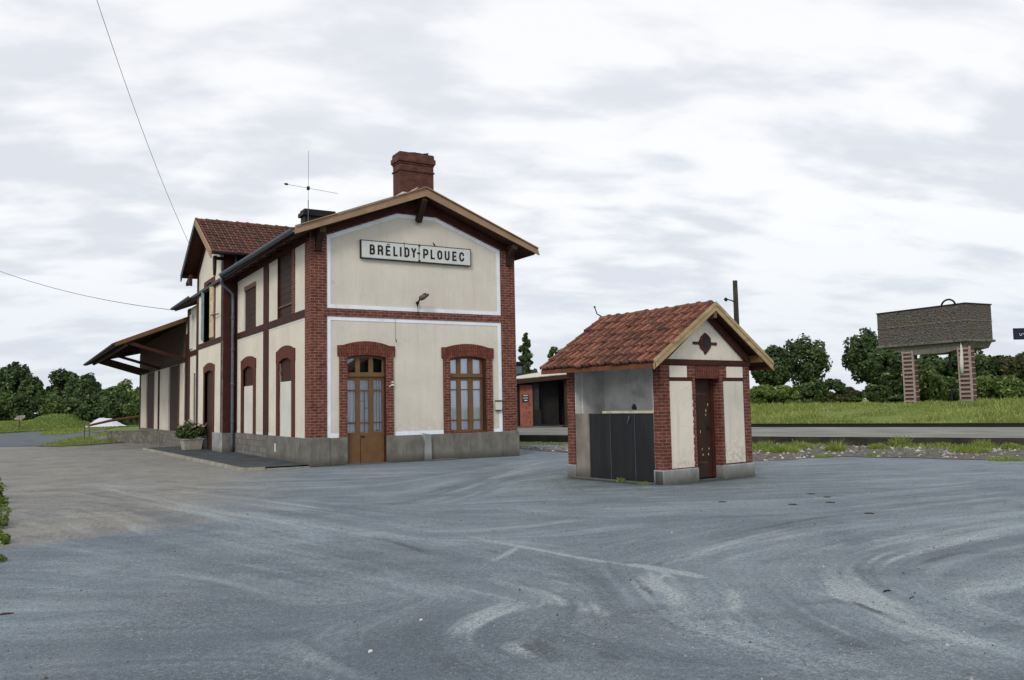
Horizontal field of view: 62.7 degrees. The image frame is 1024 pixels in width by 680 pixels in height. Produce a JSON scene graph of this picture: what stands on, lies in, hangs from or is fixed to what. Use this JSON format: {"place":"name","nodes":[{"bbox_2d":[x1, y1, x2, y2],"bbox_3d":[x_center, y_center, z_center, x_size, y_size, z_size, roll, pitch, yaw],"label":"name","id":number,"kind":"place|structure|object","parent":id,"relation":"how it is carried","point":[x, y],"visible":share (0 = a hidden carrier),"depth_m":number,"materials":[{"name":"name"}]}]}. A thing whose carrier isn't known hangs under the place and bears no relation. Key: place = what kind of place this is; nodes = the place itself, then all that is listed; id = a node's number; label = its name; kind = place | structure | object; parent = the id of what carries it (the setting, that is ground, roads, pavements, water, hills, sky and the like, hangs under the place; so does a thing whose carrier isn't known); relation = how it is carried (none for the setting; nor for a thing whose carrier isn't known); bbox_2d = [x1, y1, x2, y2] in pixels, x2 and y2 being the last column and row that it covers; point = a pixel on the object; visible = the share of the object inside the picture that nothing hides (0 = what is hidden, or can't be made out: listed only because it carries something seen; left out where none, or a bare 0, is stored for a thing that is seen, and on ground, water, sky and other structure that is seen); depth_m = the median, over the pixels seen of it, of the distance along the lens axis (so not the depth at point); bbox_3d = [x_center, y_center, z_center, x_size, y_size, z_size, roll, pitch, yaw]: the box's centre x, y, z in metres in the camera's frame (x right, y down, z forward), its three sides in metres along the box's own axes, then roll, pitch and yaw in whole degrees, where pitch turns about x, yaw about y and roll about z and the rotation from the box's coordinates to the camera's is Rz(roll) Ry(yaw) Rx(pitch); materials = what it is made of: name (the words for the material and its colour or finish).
{"place":"outdoors","nodes":[
{"label":"outdoors","id":0,"kind":"place"},
{"bbox_2d":[0,429,107,446],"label":"road","id":1,"kind":"structure","parent":0,"point":[36,438],"depth_m":65.91,"materials":[{"name":"grey asphalt"}]},
{"bbox_2d":[0,413,138,433],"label":"grass bank","id":2,"kind":"structure","parent":0,"point":[54,420],"depth_m":98.05,"materials":[{"name":"green plant"}]},
{"bbox_2d":[0,392,16,420],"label":"shrub","id":3,"kind":"object","parent":2,"relation":"on","point":[4,399],"visible":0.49,"depth_m":105.00,"materials":[{"name":"green plant"}]},
{"bbox_2d":[0,361,33,395],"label":"broadleaf tree","id":4,"kind":"object","parent":2,"relation":"on","point":[13,375],"visible":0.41,"depth_m":111.30,"materials":[{"name":"green plant"}]},
{"bbox_2d":[3,393,42,420],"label":"shrub","id":5,"kind":"object","parent":2,"relation":"on","point":[17,405],"visible":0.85,"depth_m":104.40,"materials":[{"name":"green plant"}]},
{"bbox_2d":[17,376,45,411],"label":"broadleaf tree","id":6,"kind":"object","parent":2,"relation":"on","point":[33,386],"visible":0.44,"depth_m":109.49,"materials":[{"name":"green plant"}]},
{"bbox_2d":[37,393,77,415],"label":"shrub","id":7,"kind":"object","parent":2,"relation":"on","point":[53,403],"visible":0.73,"depth_m":104.30,"materials":[{"name":"green plant"}]},
{"bbox_2d":[45,368,78,399],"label":"broadleaf tree","id":8,"kind":"object","parent":2,"relation":"on","point":[60,381],"visible":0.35,"depth_m":111.83,"materials":[{"name":"green plant"}]},
{"bbox_2d":[67,372,101,398],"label":"broadleaf tree","id":9,"kind":"object","parent":2,"relation":"on","point":[85,384],"visible":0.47,"depth_m":109.17,"materials":[{"name":"green plant"}]},
{"bbox_2d":[72,394,98,421],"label":"shrub","id":10,"kind":"object","parent":2,"relation":"on","point":[85,410],"visible":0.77,"depth_m":104.06,"materials":[{"name":"green plant"}]},
{"bbox_2d":[86,418,127,426],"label":"tarpaulin heap","id":11,"kind":"object","parent":2,"relation":"on","point":[113,423],"visible":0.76,"depth_m":78.53,"materials":[{"name":"white plastic"}]},
{"bbox_2d":[87,415,138,426],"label":"long pole","id":12,"kind":"object","parent":11,"relation":"on","point":[117,419],"visible":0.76,"depth_m":76.50,"materials":[{"name":"metal"}]},
{"bbox_2d":[95,396,125,421],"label":"shrub","id":13,"kind":"object","parent":2,"relation":"on","point":[107,409],"visible":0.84,"depth_m":103.75,"materials":[{"name":"green plant"}]},
{"bbox_2d":[39,429,127,445],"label":"grass patch","id":14,"kind":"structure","parent":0,"point":[77,439],"depth_m":54.48,"materials":[{"name":"green plant"}]},
{"bbox_2d":[40,426,136,445],"bbox_3d":[-34.493,8.067,73.279,4.925,0.220,53.634,1,-5,-21],"label":"grass tongue","id":15,"kind":"object","parent":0,"point":[128,428],"depth_m":55.66,"materials":[{"name":"green plant"}]},
{"bbox_2d":[40,425,138,434],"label":"grass verge","id":16,"kind":"object","parent":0,"point":[95,430],"depth_m":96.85,"materials":[{"name":"green plant"}]},
{"bbox_2d":[92,386,132,406],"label":"broadleaf tree","id":17,"kind":"object","parent":16,"relation":"on","point":[110,393],"visible":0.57,"depth_m":105.27,"materials":[{"name":"green plant"}]},
{"bbox_2d":[117,378,138,399],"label":"broadleaf tree","id":18,"kind":"object","parent":16,"relation":"on","point":[124,384],"visible":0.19,"depth_m":111.46,"materials":[{"name":"green plant"}]},
{"bbox_2d":[119,397,138,423],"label":"shrub","id":19,"kind":"object","parent":16,"relation":"on","point":[130,408],"visible":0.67,"depth_m":103.61,"materials":[{"name":"green plant"}]},
{"bbox_2d":[149,446,307,467],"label":"pavement","id":20,"kind":"structure","parent":0,"point":[237,459],"depth_m":27.72,"materials":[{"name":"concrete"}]},
{"bbox_2d":[174,419,206,449],"bbox_3d":[-13.102,3.862,34.437,1.426,1.252,0.975,0,-5,-15],"label":"flower planter","id":21,"kind":"object","parent":20,"relation":"on","point":[184,432],"visible":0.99,"depth_m":34.22,"materials":[{"name":"concrete"}]},
{"bbox_2d":[0,455,1023,679],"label":"yard surface","id":22,"kind":"object","parent":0,"point":[52,530],"visible":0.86,"depth_m":8.12,"materials":[{"name":"grey asphalt"}]},
{"bbox_2d":[0,477,11,561],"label":"hedge bottom","id":23,"kind":"object","parent":22,"relation":"on","point":[5,537],"visible":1,"depth_m":12.34,"materials":[{"name":"green plant"}]},
{"bbox_2d":[1,469,1023,679],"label":"loose grit","id":24,"kind":"object","parent":22,"relation":"on","point":[946,644],"visible":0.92,"depth_m":7.77,"materials":[{"name":"grey gravel"}]},
{"bbox_2d":[540,300,774,484],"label":"toilet block","id":25,"kind":"structure","parent":22,"relation":"on","point":[658,396],"depth_m":17.97,"materials":[{"name":"red brick"}]},
{"bbox_2d":[695,379,716,477],"bbox_3d":[4.016,1.853,17.829,0.790,2.100,0.080,2,-6,-38],"label":"door","id":26,"kind":"structure","parent":25,"relation":"in","point":[706,449],"depth_m":17.90,"materials":[{"name":"brown wood"}]},
{"bbox_2d":[0,442,1023,486],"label":"yard","id":27,"kind":"structure","parent":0,"point":[31,465],"depth_m":25.01,"materials":[{"name":"grey asphalt"}]},
{"bbox_2d":[93,430,161,445],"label":"loading ramp","id":28,"kind":"structure","parent":27,"relation":"on","point":[137,436],"depth_m":50.99,"materials":[{"name":"stone"}]},
{"bbox_2d":[143,447,264,470],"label":"kerb","id":29,"kind":"structure","parent":27,"relation":"on","point":[231,467],"depth_m":25.89,"materials":[{"name":"grey concrete"}]},
{"bbox_2d":[265,466,309,469],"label":"kerb end","id":30,"kind":"structure","parent":27,"relation":"on","point":[287,467],"depth_m":23.33,"materials":[{"name":"grey concrete"}]},
{"bbox_2d":[170,151,539,466],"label":"station building","id":31,"kind":"structure","parent":27,"relation":"on","point":[297,352],"depth_m":26.28,"materials":[{"name":"beige paint"}]},
{"bbox_2d":[0,271,170,309],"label":"overhead wire","id":32,"kind":"object","parent":31,"relation":"on","point":[84,295],"visible":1,"depth_m":44.45,"materials":[{"name":"black metal"}]},
{"bbox_2d":[97,1,188,242],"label":"overhead wire","id":33,"kind":"object","parent":31,"relation":"on","point":[136,114],"visible":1,"depth_m":27.94,"materials":[{"name":"black metal"}]},
{"bbox_2d":[203,363,214,449],"bbox_3d":[-12.157,2.686,34.044,0.306,3.520,2.220,2,-5,-31],"label":"bay door","id":34,"kind":"structure","parent":31,"relation":"in","point":[209,369],"depth_m":34.34,"materials":[{"name":"red paint"}]},
{"bbox_2d":[201,276,218,341],"bbox_3d":[-12.043,-1.269,33.901,0.439,2.500,3.361,2,-5,-31],"label":"window","id":35,"kind":"structure","parent":31,"relation":"in","point":[211,301],"depth_m":34.47,"materials":[{"name":"beige paint"}]},
{"bbox_2d":[240,356,255,433],"bbox_3d":[-9.487,1.975,30.293,0.103,2.780,2.200,2,-5,-31],"label":"sealed window","id":36,"kind":"structure","parent":31,"relation":"in","point":[248,364],"depth_m":30.38,"materials":[{"name":"white paint"}]},
{"bbox_2d":[244,281,255,329],"bbox_3d":[-9.453,-1.296,30.415,0.078,1.800,1.740,2,-5,-31],"label":"shuttered window","id":37,"kind":"structure","parent":31,"relation":"in","point":[250,314],"depth_m":30.44,"materials":[{"name":"brown wood"}]},
{"bbox_2d":[278,252,291,317],"bbox_3d":[-7.113,-1.743,26.491,0.078,2.000,1.560,2,-5,-31],"label":"shuttered window","id":38,"kind":"structure","parent":31,"relation":"in","point":[285,307],"depth_m":26.56,"materials":[{"name":"brown wood"}]},
{"bbox_2d":[276,345,294,436],"bbox_3d":[-7.038,1.587,26.183,0.103,2.830,2.080,2,-5,-31],"label":"sealed window","id":39,"kind":"structure","parent":31,"relation":"in","point":[285,356],"depth_m":26.26,"materials":[{"name":"white paint"}]},
{"bbox_2d":[285,151,337,220],"bbox_3d":[-8.376,-5.818,34.993,2.331,4.200,0.100,2,-5,-31],"label":"tv antenna","id":40,"kind":"object","parent":31,"relation":"attached to","point":[308,188],"visible":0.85,"depth_m":34.96,"materials":[{"name":"grey metal"}]},
{"bbox_2d":[347,355,385,463],"bbox_3d":[-4.326,2.032,24.828,1.210,3.172,0.198,2,-5,-31],"label":"door","id":41,"kind":"structure","parent":31,"relation":"in","point":[366,390],"depth_m":24.87,"materials":[{"name":"brown paint"}]},
{"bbox_2d":[360,239,470,266],"bbox_3d":[-2.922,-2.720,25.923,3.700,0.658,0.103,2,-5,-31],"label":"station name sign","id":42,"kind":"object","parent":31,"relation":"attached to","point":[394,251],"visible":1,"depth_m":25.84,"materials":[{"name":"white metal"}]},
{"bbox_2d":[450,357,485,432],"bbox_3d":[-1.425,1.724,26.579,1.270,2.408,0.192,2,-5,-31],"label":"window","id":43,"kind":"structure","parent":31,"relation":"in","point":[468,375],"depth_m":26.64,"materials":[{"name":"brown paint"}]},
{"bbox_2d":[495,400,502,410],"bbox_3d":[-0.423,2.102,26.960,0.250,0.335,0.060,2,-5,-31],"label":"notice frame","id":44,"kind":"object","parent":31,"relation":"attached to","point":[498,405],"visible":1,"depth_m":26.94,"materials":[{"name":"white metal"}]},
{"bbox_2d":[422,433,457,460],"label":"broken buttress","id":45,"kind":"structure","parent":27,"relation":"on","point":[426,438],"depth_m":25.49,"materials":[{"name":"grey concrete"}]},
{"bbox_2d":[0,0,1023,413],"label":"sky","id":46,"kind":"structure","parent":0,"point":[844,163],"materials":[{"name":"white"}]},
{"bbox_2d":[106,399,978,459],"bbox_3d":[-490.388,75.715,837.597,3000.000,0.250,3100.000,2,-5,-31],"label":"ground","id":47,"kind":"structure","parent":0,"point":[136,427],"depth_m":94.36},
{"bbox_2d":[83,317,186,446],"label":"goods shed","id":48,"kind":"structure","parent":47,"relation":"on","point":[161,371],"depth_m":46.49,"materials":[{"name":"beige paint"}]},
{"bbox_2d":[147,371,154,428],"bbox_3d":[-22.287,3.748,51.893,0.210,3.450,3.640,2,-5,-31],"label":"sliding door","id":49,"kind":"structure","parent":48,"relation":"in","point":[151,377],"depth_m":52.12,"materials":[{"name":"brown wood"}]},
{"bbox_2d":[170,364,179,430],"bbox_3d":[-17.759,3.076,44.290,0.210,3.450,3.590,2,-5,-31],"label":"sliding door","id":50,"kind":"structure","parent":48,"relation":"in","point":[175,370],"depth_m":44.47,"materials":[{"name":"brown wood"}]},
{"bbox_2d":[517,427,567,430],"bbox_3d":[-7.867,5.657,51.253,24.000,0.406,7.600,-4,-5,35],"label":"platform extension","id":51,"kind":"object","parent":47,"relation":"on","point":[533,429],"depth_m":46.48,"materials":[{"name":"grey concrete"}]},
{"bbox_2d":[516,372,567,427],"bbox_3d":[2.345,3.497,50.609,4.755,3.676,2.900,-1,-4,0],"label":"platform shelter","id":52,"kind":"object","parent":51,"relation":"on","point":[542,400],"visible":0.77,"depth_m":50.11,"materials":[{"name":"black metal"}]},
{"bbox_2d":[519,385,532,425],"bbox_3d":[0.851,3.895,50.052,0.761,2.435,0.050,-1,-4,0],"label":"orange door","id":53,"kind":"structure","parent":52,"relation":"in","point":[525,418],"depth_m":50.01,"materials":[{"name":"orange wood"}]},
{"bbox_2d":[519,427,1023,445],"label":"platform","id":54,"kind":"structure","parent":47,"relation":"on","point":[863,436],"depth_m":31.36,"materials":[{"name":"grey concrete"}]},
{"bbox_2d":[519,442,567,445],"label":"platform verge","id":55,"kind":"structure","parent":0,"point":[538,443],"depth_m":34.95,"materials":[{"name":"green plant"}]},
{"bbox_2d":[524,445,567,450],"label":"path","id":56,"kind":"structure","parent":0,"point":[553,447],"depth_m":32.14,"materials":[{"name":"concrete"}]},
{"bbox_2d":[520,444,1023,460],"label":"gravel strip","id":57,"kind":"object","parent":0,"point":[891,452],"visible":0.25,"depth_m":24.69,"materials":[{"name":"grey gravel"}]},
{"bbox_2d":[519,441,1023,460],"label":"ballast stones","id":58,"kind":"object","parent":57,"relation":"on","point":[883,455],"visible":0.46,"depth_m":25.12,"materials":[{"name":"grey gravel"}]},
{"bbox_2d":[825,439,848,450],"bbox_3d":[10.150,3.283,26.455,0.927,0.425,0.894,2,-5,-31],"label":"weed clump","id":59,"kind":"object","parent":58,"relation":"on","point":[835,447],"visible":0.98,"depth_m":26.33,"materials":[{"name":"green plant"}]},
{"bbox_2d":[752,440,792,450],"bbox_3d":[8.420,3.453,27.806,1.603,0.360,1.562,2,-5,-31],"label":"weed clump","id":60,"kind":"object","parent":57,"relation":"on","point":[757,446],"visible":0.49,"depth_m":27.61,"materials":[{"name":"green plant"}]},
{"bbox_2d":[759,443,802,452],"bbox_3d":[8.458,3.376,26.499,1.356,0.312,1.312,2,-5,-31],"label":"weed clump","id":61,"kind":"object","parent":57,"relation":"on","point":[784,449],"visible":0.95,"depth_m":26.24,"materials":[{"name":"green plant"}]},
{"bbox_2d":[782,439,814,448],"bbox_3d":[9.554,3.466,28.220,1.151,0.354,1.209,-4,-5,30],"label":"weed clump","id":62,"kind":"object","parent":57,"relation":"on","point":[803,445],"visible":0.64,"depth_m":27.98,"materials":[{"name":"green plant"}]},
{"bbox_2d":[866,441,889,448],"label":"weed clump","id":63,"kind":"object","parent":57,"relation":"on","point":[879,446],"visible":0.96,"depth_m":27.04,"materials":[{"name":"green plant"}]},
{"bbox_2d":[752,441,1023,449],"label":"weeds","id":64,"kind":"object","parent":57,"relation":"on","point":[915,446],"visible":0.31,"depth_m":27.17,"materials":[{"name":"green plant"}]},
{"bbox_2d":[885,433,913,446],"bbox_3d":[13.057,3.340,28.155,1.029,0.466,0.924,-2,-5,13],"label":"weed clump","id":65,"kind":"object","parent":57,"relation":"on","point":[899,441],"visible":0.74,"depth_m":28.09,"materials":[{"name":"green plant"}]},
{"bbox_2d":[928,441,956,447],"bbox_3d":[14.047,3.388,27.406,0.881,0.218,0.831,-1,-4,2],"label":"weed clump","id":66,"kind":"object","parent":57,"relation":"on","point":[941,445],"visible":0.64,"depth_m":27.29,"materials":[{"name":"green plant"}]},
{"bbox_2d":[950,444,991,452],"bbox_3d":[13.559,3.163,24.791,1.179,0.281,1.162,2,-5,-31],"label":"weed clump","id":67,"kind":"object","parent":57,"relation":"on","point":[973,448],"visible":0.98,"depth_m":24.58,"materials":[{"name":"green plant"}]},
{"bbox_2d":[969,438,998,448],"bbox_3d":[14.774,3.209,26.376,0.903,0.389,1.021,-2,-4,8],"label":"weed clump","id":68,"kind":"object","parent":57,"relation":"on","point":[988,444],"visible":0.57,"depth_m":26.20,"materials":[{"name":"green plant"}]},
{"bbox_2d":[984,456,1023,460],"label":"weed clump","id":69,"kind":"object","parent":57,"relation":"on","point":[1001,458],"visible":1,"depth_m":21.31,"materials":[{"name":"green plant"}]},
{"bbox_2d":[1000,442,1023,448],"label":"weed clump","id":70,"kind":"object","parent":57,"relation":"on","point":[1006,445],"visible":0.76,"depth_m":25.82,"materials":[{"name":"green plant"}]},
{"bbox_2d":[750,396,1023,423],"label":"meadow","id":71,"kind":"structure","parent":0,"point":[883,419],"depth_m":51.48,"materials":[{"name":"green plant"}]},
{"bbox_2d":[516,362,526,375],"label":"house","id":72,"kind":"structure","parent":71,"relation":"on","point":[519,368],"depth_m":61.96,"materials":[{"name":"stone"}]},
{"bbox_2d":[518,332,537,374],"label":"poplar tree","id":73,"kind":"object","parent":71,"relation":"on","point":[527,355],"visible":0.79,"depth_m":82.16,"materials":[{"name":"green plant"}]},
{"bbox_2d":[547,346,561,357],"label":"broadleaf tree","id":74,"kind":"object","parent":71,"relation":"on","point":[552,350],"visible":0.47,"depth_m":79.83,"materials":[{"name":"green plant"}]},
{"bbox_2d":[724,280,738,323],"bbox_3d":[12.236,0.845,45.874,1.075,8.221,0.607,2,-6,-38],"label":"utility pole","id":75,"kind":"object","parent":71,"relation":"on","point":[735,302],"visible":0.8,"depth_m":45.87,"materials":[{"name":"brown wood"}]},
{"bbox_2d":[750,384,783,404],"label":"shrub","id":76,"kind":"object","parent":71,"relation":"on","point":[763,393],"visible":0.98,"depth_m":75.53,"materials":[{"name":"green plant"}]},
{"bbox_2d":[750,345,793,386],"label":"broadleaf tree","id":77,"kind":"object","parent":71,"relation":"on","point":[781,373],"visible":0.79,"depth_m":91.27,"materials":[{"name":"green plant"}]},
{"bbox_2d":[775,385,795,404],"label":"shrub","id":78,"kind":"object","parent":71,"relation":"on","point":[788,390],"visible":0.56,"depth_m":76.55,"materials":[{"name":"green plant"}]},
{"bbox_2d":[793,384,802,398],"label":"shrub","id":79,"kind":"object","parent":71,"relation":"on","point":[796,389],"visible":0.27,"depth_m":78.18,"materials":[{"name":"green plant"}]},
{"bbox_2d":[750,391,864,403],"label":"shrub","id":80,"kind":"object","parent":71,"relation":"on","point":[809,399],"visible":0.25,"depth_m":76.12,"materials":[{"name":"green plant"}]},
{"bbox_2d":[783,333,832,385],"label":"broadleaf tree","id":81,"kind":"object","parent":71,"relation":"on","point":[814,363],"visible":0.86,"depth_m":93.03,"materials":[{"name":"green plant"}]},
{"bbox_2d":[799,378,826,402],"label":"shrub","id":82,"kind":"object","parent":71,"relation":"on","point":[815,388],"visible":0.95,"depth_m":75.53,"materials":[{"name":"green plant"}]},
{"bbox_2d":[822,378,848,394],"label":"shrub","id":83,"kind":"object","parent":71,"relation":"on","point":[837,386],"visible":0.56,"depth_m":76.82,"materials":[{"name":"green plant"}]},
{"bbox_2d":[822,394,852,402],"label":"shrub","id":84,"kind":"object","parent":71,"relation":"on","point":[840,398],"visible":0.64,"depth_m":75.51,"materials":[{"name":"green plant"}]},
{"bbox_2d":[847,386,865,402],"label":"shrub","id":85,"kind":"object","parent":71,"relation":"on","point":[854,392],"visible":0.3,"depth_m":77.69,"materials":[{"name":"green plant"}]},
{"bbox_2d":[841,327,887,385],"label":"broadleaf tree","id":86,"kind":"object","parent":71,"relation":"on","point":[857,351],"visible":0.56,"depth_m":91.47,"materials":[{"name":"green plant"}]},
{"bbox_2d":[861,383,895,402],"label":"shrub","id":87,"kind":"object","parent":71,"relation":"on","point":[874,393],"visible":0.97,"depth_m":76.45,"materials":[{"name":"green plant"}]},
{"bbox_2d":[866,349,902,385],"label":"broadleaf tree","id":88,"kind":"object","parent":71,"relation":"on","point":[881,373],"visible":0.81,"depth_m":87.16,"materials":[{"name":"green plant"}]},
{"bbox_2d":[885,380,903,400],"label":"shrub","id":89,"kind":"object","parent":71,"relation":"on","point":[896,387],"visible":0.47,"depth_m":77.96,"materials":[{"name":"green plant"}]},
{"bbox_2d":[918,365,949,400],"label":"shrub","id":90,"kind":"object","parent":71,"relation":"on","point":[935,389],"visible":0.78,"depth_m":75.28,"materials":[{"name":"green plant"}]},
{"bbox_2d":[876,299,995,403],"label":"water tower","id":91,"kind":"structure","parent":71,"relation":"on","point":[963,331],"depth_m":67.17,"materials":[{"name":"concrete"}]},
{"bbox_2d":[917,355,954,382],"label":"broadleaf tree","id":92,"kind":"object","parent":71,"relation":"on","point":[936,362],"visible":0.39,"depth_m":88.83,"materials":[{"name":"green plant"}]},
{"bbox_2d":[888,390,990,402],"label":"shrub","id":93,"kind":"object","parent":71,"relation":"on","point":[899,397],"visible":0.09,"depth_m":76.19,"materials":[{"name":"green plant"}]},
{"bbox_2d":[934,375,959,401],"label":"shrub","id":94,"kind":"object","parent":71,"relation":"on","point":[953,382],"visible":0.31,"depth_m":76.41,"materials":[{"name":"green plant"}]},
{"bbox_2d":[943,350,999,389],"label":"broadleaf tree","id":95,"kind":"object","parent":71,"relation":"on","point":[985,365],"visible":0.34,"depth_m":87.17,"materials":[{"name":"green plant"}]},
{"bbox_2d":[976,374,996,399],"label":"shrub","id":96,"kind":"object","parent":71,"relation":"on","point":[981,387],"visible":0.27,"depth_m":77.55,"materials":[{"name":"green plant"}]},
{"bbox_2d":[986,374,1023,400],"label":"shrub","id":97,"kind":"object","parent":71,"relation":"on","point":[1010,385],"visible":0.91,"depth_m":75.40,"materials":[{"name":"green plant"}]},
{"bbox_2d":[993,355,1023,378],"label":"broadleaf tree","id":98,"kind":"object","parent":71,"relation":"on","point":[1010,364],"visible":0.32,"depth_m":90.44,"materials":[{"name":"green plant"}]},
{"bbox_2d":[1008,351,1023,381],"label":"broadleaf tree","id":99,"kind":"object","parent":71,"relation":"on","point":[1019,357],"visible":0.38,"depth_m":90.85,"materials":[{"name":"green plant"}]},
{"bbox_2d":[1013,328,1023,339],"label":"hanging sign","id":100,"kind":"object","parent":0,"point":[1018,333],"visible":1,"depth_m":23.98,"materials":[{"name":"blue metal"}]},
{"label":"track bed","id":101,"kind":"structure","parent":0,"visible":0},
{"bbox_2d":[560,423,1023,424],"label":"rail","id":102,"kind":"object","parent":101,"relation":"on","point":[895,424],"visible":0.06,"depth_m":39.81,"materials":[{"name":"black metal"}]},
{"bbox_2d":[562,425,1023,426],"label":"rail","id":103,"kind":"object","parent":101,"relation":"on","point":[883,426],"visible":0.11,"depth_m":39.03,"materials":[{"name":"black metal"}]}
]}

